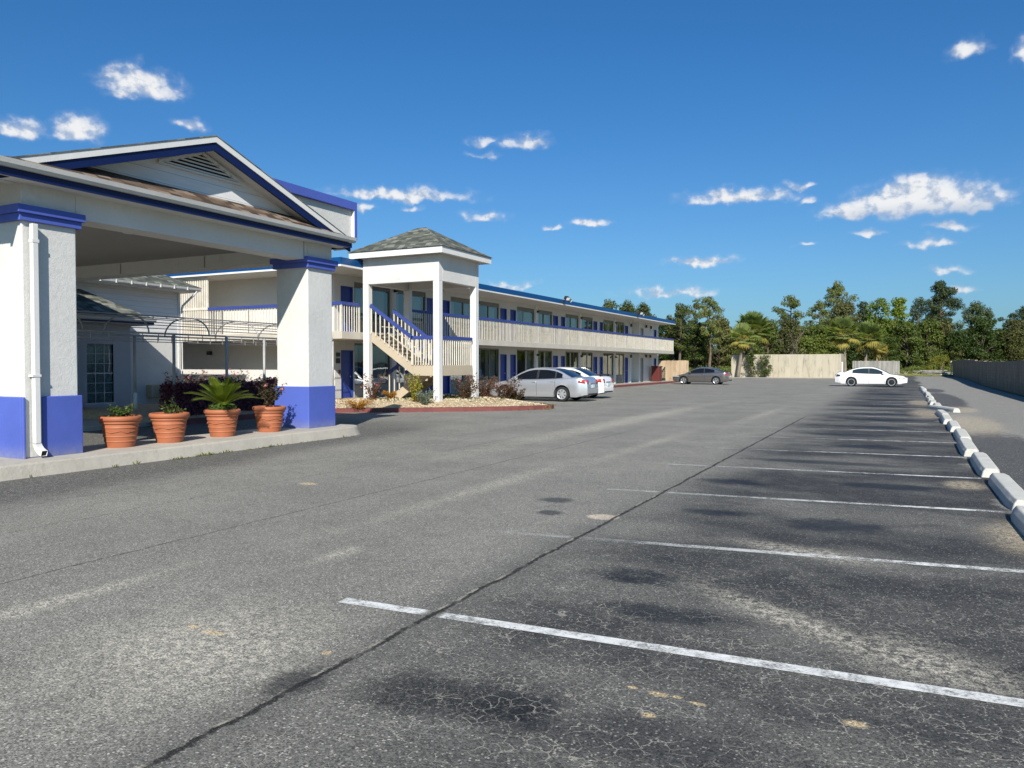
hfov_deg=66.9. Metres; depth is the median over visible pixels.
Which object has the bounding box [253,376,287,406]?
rose bush
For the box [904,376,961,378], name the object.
road
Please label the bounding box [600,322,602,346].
door
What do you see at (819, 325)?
wood tree
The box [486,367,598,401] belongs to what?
silver sedan
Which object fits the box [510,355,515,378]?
door
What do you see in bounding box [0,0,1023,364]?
sky
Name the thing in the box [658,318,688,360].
wood tree
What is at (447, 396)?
ground cover
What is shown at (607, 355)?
window
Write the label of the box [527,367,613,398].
white sedan
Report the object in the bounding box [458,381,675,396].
kerb
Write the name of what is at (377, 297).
window
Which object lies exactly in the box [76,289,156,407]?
lobby building
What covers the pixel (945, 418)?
wheel stop
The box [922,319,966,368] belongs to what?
wood tree
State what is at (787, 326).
wood tree
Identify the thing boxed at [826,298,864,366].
cedar tree
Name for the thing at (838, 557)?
parking line
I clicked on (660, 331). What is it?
wood tree
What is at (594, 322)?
door
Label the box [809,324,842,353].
wood tree
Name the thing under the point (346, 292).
door
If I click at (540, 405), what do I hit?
weeds
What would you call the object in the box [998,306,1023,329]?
pine tree
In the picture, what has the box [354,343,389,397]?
window
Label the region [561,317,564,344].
door
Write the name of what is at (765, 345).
wood tree
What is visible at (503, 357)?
door
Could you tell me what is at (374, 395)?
rose bush
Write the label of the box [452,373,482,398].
rose bush
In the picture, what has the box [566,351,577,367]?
window
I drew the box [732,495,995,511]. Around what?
parking line
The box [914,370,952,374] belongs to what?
lumber pile
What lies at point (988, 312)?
pine tree
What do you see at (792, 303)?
pine tree
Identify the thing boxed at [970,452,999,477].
wheel stop
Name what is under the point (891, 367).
wooden fence
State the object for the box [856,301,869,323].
broadleaf tree
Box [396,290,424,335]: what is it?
window
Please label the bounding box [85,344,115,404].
window
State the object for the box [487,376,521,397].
rose bush
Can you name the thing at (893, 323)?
wood tree
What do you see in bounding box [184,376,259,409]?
cycad palm
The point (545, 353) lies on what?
window
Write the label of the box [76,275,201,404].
siding wing
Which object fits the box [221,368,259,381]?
shrub
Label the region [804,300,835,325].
pine tree
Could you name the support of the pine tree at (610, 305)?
on the ground at (991, 388)
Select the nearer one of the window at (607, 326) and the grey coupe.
the window at (607, 326)
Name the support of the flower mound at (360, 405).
on the planting bed
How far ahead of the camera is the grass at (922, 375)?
91.90 m
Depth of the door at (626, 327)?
62.43 m
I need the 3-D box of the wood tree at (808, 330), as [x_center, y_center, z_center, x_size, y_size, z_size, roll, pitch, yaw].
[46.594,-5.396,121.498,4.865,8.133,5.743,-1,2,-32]
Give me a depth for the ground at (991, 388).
46.19 m
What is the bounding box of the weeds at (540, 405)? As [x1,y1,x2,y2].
[518,403,557,410]
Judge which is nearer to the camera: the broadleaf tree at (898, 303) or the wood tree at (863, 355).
the wood tree at (863, 355)
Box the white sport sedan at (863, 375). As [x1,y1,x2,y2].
[835,367,907,386]
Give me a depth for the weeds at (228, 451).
13.78 m
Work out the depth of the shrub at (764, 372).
80.53 m
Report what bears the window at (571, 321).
in the motel building at (519, 331)
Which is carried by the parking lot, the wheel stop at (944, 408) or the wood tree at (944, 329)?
the wheel stop at (944, 408)
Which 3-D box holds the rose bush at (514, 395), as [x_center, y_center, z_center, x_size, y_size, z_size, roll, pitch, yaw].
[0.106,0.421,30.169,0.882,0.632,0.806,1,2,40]
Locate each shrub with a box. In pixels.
[165,367,214,383]
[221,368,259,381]
[406,374,422,401]
[415,388,436,404]
[744,350,757,376]
[755,354,772,376]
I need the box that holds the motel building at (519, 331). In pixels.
[166,257,675,397]
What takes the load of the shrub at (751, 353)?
on the kerb strip
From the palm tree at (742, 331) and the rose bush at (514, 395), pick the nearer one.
the rose bush at (514, 395)
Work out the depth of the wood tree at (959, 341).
112.53 m
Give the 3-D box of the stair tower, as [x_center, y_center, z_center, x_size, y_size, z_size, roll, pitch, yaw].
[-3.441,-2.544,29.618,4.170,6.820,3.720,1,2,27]
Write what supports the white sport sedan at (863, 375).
on the parking lot
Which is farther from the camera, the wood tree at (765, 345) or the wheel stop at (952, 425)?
the wood tree at (765, 345)
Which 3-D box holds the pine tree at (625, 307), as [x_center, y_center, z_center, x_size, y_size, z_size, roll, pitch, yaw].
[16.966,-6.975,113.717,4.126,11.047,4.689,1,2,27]
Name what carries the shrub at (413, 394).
on the planting bed
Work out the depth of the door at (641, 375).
66.06 m
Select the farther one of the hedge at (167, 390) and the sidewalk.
the sidewalk
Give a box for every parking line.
[339,598,1023,706]
[659,543,1023,572]
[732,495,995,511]
[764,468,980,478]
[807,451,966,457]
[823,438,951,442]
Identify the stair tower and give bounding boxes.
[348,227,491,401]
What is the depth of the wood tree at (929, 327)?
113.60 m
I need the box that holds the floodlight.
[562,296,571,302]
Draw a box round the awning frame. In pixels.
[77,310,333,408]
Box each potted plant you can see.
[107,403,134,416]
[159,397,185,413]
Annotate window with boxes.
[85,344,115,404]
[354,282,389,332]
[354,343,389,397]
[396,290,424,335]
[397,345,424,392]
[451,297,469,336]
[451,347,468,392]
[479,301,498,340]
[479,348,498,391]
[517,307,533,342]
[517,350,533,370]
[538,310,551,343]
[538,350,551,367]
[566,314,577,344]
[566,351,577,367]
[582,316,591,345]
[582,352,591,370]
[603,320,612,346]
[603,353,612,377]
[616,322,623,347]
[616,353,623,382]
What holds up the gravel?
on the planting bed
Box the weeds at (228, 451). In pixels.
[29,435,353,477]
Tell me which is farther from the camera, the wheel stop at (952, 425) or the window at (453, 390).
the window at (453, 390)
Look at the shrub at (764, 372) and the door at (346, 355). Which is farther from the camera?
the shrub at (764, 372)
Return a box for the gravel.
[335,395,546,407]
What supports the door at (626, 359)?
in the motel building at (519, 331)
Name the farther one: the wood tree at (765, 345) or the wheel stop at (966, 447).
the wood tree at (765, 345)
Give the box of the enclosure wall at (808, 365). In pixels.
[731,354,843,377]
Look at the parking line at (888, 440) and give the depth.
16.35 m
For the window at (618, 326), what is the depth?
60.91 m
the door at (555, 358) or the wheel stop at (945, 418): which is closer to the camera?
the wheel stop at (945, 418)
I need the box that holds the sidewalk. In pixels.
[356,381,665,398]
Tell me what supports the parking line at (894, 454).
on the parking lot
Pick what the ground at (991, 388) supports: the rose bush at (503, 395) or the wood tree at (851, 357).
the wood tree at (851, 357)
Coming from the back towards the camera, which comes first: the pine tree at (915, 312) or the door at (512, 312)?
the pine tree at (915, 312)
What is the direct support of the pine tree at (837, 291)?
on the ground at (991, 388)
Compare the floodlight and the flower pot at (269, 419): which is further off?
the floodlight
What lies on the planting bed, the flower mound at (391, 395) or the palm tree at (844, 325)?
the flower mound at (391, 395)
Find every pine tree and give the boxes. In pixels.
[602,299,619,309]
[618,299,634,312]
[629,302,656,316]
[662,303,695,359]
[685,299,708,367]
[690,296,725,366]
[771,295,806,353]
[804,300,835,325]
[818,280,858,321]
[908,297,934,328]
[921,279,965,330]
[954,300,985,335]
[981,307,996,323]
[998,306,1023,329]
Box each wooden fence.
[658,360,688,380]
[853,361,899,373]
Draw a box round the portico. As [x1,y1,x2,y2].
[0,135,356,458]
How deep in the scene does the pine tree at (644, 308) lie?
111.94 m
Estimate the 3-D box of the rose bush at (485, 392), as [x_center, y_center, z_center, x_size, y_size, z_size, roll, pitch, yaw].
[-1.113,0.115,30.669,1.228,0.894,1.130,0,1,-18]
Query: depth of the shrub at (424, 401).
27.12 m
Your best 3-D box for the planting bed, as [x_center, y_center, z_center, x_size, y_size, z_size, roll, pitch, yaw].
[-6.860,0.710,27.248,16.350,0.238,8.512,-1,2,-37]
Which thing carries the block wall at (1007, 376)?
on the ground at (991, 388)
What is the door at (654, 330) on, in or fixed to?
in the motel building at (519, 331)
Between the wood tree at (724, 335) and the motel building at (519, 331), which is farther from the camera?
the wood tree at (724, 335)
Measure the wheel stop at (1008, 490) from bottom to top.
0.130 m
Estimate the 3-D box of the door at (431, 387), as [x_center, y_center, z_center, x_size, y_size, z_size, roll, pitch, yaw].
[-3.839,-0.469,36.490,0.122,2.030,0.760,1,2,27]
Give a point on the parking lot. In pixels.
(190, 612)
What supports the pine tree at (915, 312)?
on the ground at (991, 388)
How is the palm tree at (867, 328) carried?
on the ground at (991, 388)
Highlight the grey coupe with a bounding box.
[673,367,731,384]
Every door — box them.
[341,286,352,331]
[341,350,352,397]
[427,298,432,335]
[427,352,432,393]
[443,300,449,335]
[443,353,449,392]
[500,308,506,340]
[500,354,506,381]
[510,309,515,341]
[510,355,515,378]
[553,316,557,343]
[553,356,557,367]
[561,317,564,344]
[561,356,564,366]
[593,321,596,345]
[593,357,596,373]
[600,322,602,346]
[600,357,602,375]
[625,326,627,347]
[625,358,627,382]
[640,358,642,381]
[641,328,643,348]
[654,330,655,349]
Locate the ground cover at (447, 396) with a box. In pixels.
[367,394,513,403]
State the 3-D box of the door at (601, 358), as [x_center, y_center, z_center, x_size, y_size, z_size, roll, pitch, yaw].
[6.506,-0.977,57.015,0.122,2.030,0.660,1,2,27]
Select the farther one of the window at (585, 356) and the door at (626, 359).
the door at (626, 359)
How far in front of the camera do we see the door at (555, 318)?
49.46 m
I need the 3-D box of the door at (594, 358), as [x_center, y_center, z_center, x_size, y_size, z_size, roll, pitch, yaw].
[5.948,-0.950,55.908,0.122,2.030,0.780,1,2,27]
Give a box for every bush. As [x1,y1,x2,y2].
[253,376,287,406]
[360,372,386,399]
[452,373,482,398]
[476,376,497,396]
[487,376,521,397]
[509,388,525,399]
[919,354,952,373]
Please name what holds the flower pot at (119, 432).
on the kerb at (92, 457)
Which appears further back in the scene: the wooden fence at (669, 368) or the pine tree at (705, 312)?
the pine tree at (705, 312)
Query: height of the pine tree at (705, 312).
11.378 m
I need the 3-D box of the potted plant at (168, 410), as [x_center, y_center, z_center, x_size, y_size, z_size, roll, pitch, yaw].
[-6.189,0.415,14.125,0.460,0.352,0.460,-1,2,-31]
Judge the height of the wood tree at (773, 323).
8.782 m
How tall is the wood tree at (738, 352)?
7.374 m
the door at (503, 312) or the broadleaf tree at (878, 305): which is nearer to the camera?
the door at (503, 312)
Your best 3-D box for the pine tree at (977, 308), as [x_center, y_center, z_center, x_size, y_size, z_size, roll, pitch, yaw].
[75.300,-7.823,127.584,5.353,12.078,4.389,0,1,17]
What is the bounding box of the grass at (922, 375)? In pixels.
[893,374,952,375]
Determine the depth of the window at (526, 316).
45.96 m
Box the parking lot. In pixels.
[0,378,1023,767]
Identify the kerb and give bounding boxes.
[0,424,359,480]
[186,401,553,424]
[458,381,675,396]
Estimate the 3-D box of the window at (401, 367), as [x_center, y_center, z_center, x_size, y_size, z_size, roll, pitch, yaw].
[-4.657,-0.584,35.074,0.339,2.330,2.340,1,2,27]
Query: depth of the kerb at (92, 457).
13.17 m
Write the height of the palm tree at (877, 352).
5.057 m
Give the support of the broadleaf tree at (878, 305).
on the ground at (991, 388)
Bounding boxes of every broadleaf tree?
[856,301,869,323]
[862,297,892,359]
[890,297,912,355]
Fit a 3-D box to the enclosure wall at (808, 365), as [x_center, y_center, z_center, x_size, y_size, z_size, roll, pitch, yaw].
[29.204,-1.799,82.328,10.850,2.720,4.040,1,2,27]
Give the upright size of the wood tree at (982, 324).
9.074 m
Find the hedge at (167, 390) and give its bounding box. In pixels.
[158,375,277,415]
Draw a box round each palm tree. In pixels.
[727,322,759,376]
[733,310,775,349]
[823,315,863,371]
[851,320,885,366]
[868,339,888,360]
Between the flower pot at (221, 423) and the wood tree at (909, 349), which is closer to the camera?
the flower pot at (221, 423)
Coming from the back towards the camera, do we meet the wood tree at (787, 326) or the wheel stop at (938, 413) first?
the wood tree at (787, 326)
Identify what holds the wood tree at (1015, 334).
on the ground at (991, 388)
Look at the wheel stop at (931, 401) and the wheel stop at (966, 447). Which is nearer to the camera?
the wheel stop at (966, 447)
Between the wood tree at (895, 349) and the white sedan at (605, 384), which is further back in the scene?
the wood tree at (895, 349)
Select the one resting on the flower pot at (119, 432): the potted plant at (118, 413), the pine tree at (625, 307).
the potted plant at (118, 413)
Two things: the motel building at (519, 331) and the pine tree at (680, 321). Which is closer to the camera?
the motel building at (519, 331)
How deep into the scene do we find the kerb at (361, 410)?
26.30 m
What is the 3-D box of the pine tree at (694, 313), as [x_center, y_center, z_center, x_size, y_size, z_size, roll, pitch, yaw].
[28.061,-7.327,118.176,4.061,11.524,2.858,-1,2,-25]
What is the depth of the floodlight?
45.73 m
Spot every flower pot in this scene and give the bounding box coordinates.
[97,414,141,447]
[149,412,189,442]
[203,408,240,436]
[252,405,285,431]
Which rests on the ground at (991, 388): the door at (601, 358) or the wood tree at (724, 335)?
the wood tree at (724, 335)
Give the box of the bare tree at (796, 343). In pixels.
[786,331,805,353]
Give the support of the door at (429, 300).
in the motel building at (519, 331)
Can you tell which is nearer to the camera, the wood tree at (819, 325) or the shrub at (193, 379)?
the shrub at (193, 379)
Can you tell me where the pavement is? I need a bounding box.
[83,419,152,430]
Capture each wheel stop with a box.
[927,405,959,411]
[929,399,935,404]
[935,410,948,416]
[940,414,951,423]
[946,420,960,431]
[953,428,971,440]
[957,438,978,456]
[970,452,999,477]
[988,473,1023,509]
[1010,505,1023,535]
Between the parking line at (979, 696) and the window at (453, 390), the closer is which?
the parking line at (979, 696)
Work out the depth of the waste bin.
67.38 m
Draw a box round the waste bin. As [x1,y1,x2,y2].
[651,366,662,381]
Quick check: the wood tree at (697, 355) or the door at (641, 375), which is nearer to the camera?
the door at (641, 375)
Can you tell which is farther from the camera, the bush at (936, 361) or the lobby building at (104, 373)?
the bush at (936, 361)
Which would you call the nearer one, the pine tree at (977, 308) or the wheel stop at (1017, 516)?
the wheel stop at (1017, 516)
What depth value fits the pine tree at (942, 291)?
127.64 m
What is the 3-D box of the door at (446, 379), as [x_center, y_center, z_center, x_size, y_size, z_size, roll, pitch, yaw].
[-3.258,-0.497,37.642,0.122,2.030,0.740,1,2,27]
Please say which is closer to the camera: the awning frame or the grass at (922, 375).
the awning frame
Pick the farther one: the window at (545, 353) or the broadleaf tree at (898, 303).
the broadleaf tree at (898, 303)
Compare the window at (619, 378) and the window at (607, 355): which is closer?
the window at (607, 355)
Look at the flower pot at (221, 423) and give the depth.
14.98 m
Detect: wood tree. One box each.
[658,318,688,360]
[658,325,667,360]
[674,339,715,367]
[681,321,711,369]
[699,323,730,369]
[701,314,738,371]
[722,336,763,371]
[744,320,774,354]
[752,319,787,354]
[771,316,806,353]
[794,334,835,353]
[798,324,820,351]
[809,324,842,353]
[810,322,828,346]
[825,330,859,368]
[847,327,890,361]
[864,333,905,369]
[877,319,912,367]
[888,320,929,373]
[900,327,922,371]
[909,318,947,372]
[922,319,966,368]
[933,329,974,368]
[958,315,1007,360]
[970,328,1013,360]
[993,316,1023,360]
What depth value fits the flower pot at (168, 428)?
13.84 m
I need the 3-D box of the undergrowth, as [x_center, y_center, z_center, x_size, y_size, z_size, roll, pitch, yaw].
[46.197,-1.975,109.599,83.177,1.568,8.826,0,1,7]
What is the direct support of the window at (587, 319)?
in the motel building at (519, 331)
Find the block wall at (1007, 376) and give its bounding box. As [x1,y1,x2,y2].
[953,359,1023,395]
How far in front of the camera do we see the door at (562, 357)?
50.69 m
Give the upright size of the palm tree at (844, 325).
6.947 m
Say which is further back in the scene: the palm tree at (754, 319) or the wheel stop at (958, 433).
the palm tree at (754, 319)
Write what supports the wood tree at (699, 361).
on the ground at (991, 388)
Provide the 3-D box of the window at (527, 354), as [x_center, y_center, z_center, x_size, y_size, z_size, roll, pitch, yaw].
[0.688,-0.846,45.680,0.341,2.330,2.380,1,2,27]
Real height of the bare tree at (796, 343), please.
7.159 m
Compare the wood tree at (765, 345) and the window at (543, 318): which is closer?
the window at (543, 318)
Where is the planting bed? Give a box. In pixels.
[83,396,533,421]
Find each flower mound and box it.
[342,398,377,409]
[381,390,396,398]
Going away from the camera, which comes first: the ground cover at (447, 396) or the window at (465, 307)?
the ground cover at (447, 396)
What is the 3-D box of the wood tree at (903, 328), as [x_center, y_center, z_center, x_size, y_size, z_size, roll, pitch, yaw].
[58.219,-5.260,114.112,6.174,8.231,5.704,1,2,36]
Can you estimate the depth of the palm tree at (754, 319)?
87.26 m
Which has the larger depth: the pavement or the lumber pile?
the lumber pile
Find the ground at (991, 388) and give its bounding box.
[673,374,1023,396]
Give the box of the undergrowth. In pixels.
[662,365,952,373]
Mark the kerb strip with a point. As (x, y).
(761, 377)
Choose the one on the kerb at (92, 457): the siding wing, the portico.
the portico
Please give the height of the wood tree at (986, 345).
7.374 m
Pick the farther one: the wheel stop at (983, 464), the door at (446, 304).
the door at (446, 304)
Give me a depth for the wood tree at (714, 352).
119.58 m
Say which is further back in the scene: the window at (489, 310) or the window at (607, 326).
the window at (607, 326)
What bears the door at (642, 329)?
in the motel building at (519, 331)
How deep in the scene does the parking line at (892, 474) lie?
11.18 m
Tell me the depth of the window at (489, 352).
41.87 m
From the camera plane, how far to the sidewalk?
57.07 m
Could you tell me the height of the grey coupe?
1.413 m
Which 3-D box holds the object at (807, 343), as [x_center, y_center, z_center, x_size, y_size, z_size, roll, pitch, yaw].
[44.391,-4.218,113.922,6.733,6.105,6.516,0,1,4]
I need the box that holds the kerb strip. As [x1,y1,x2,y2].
[732,377,790,377]

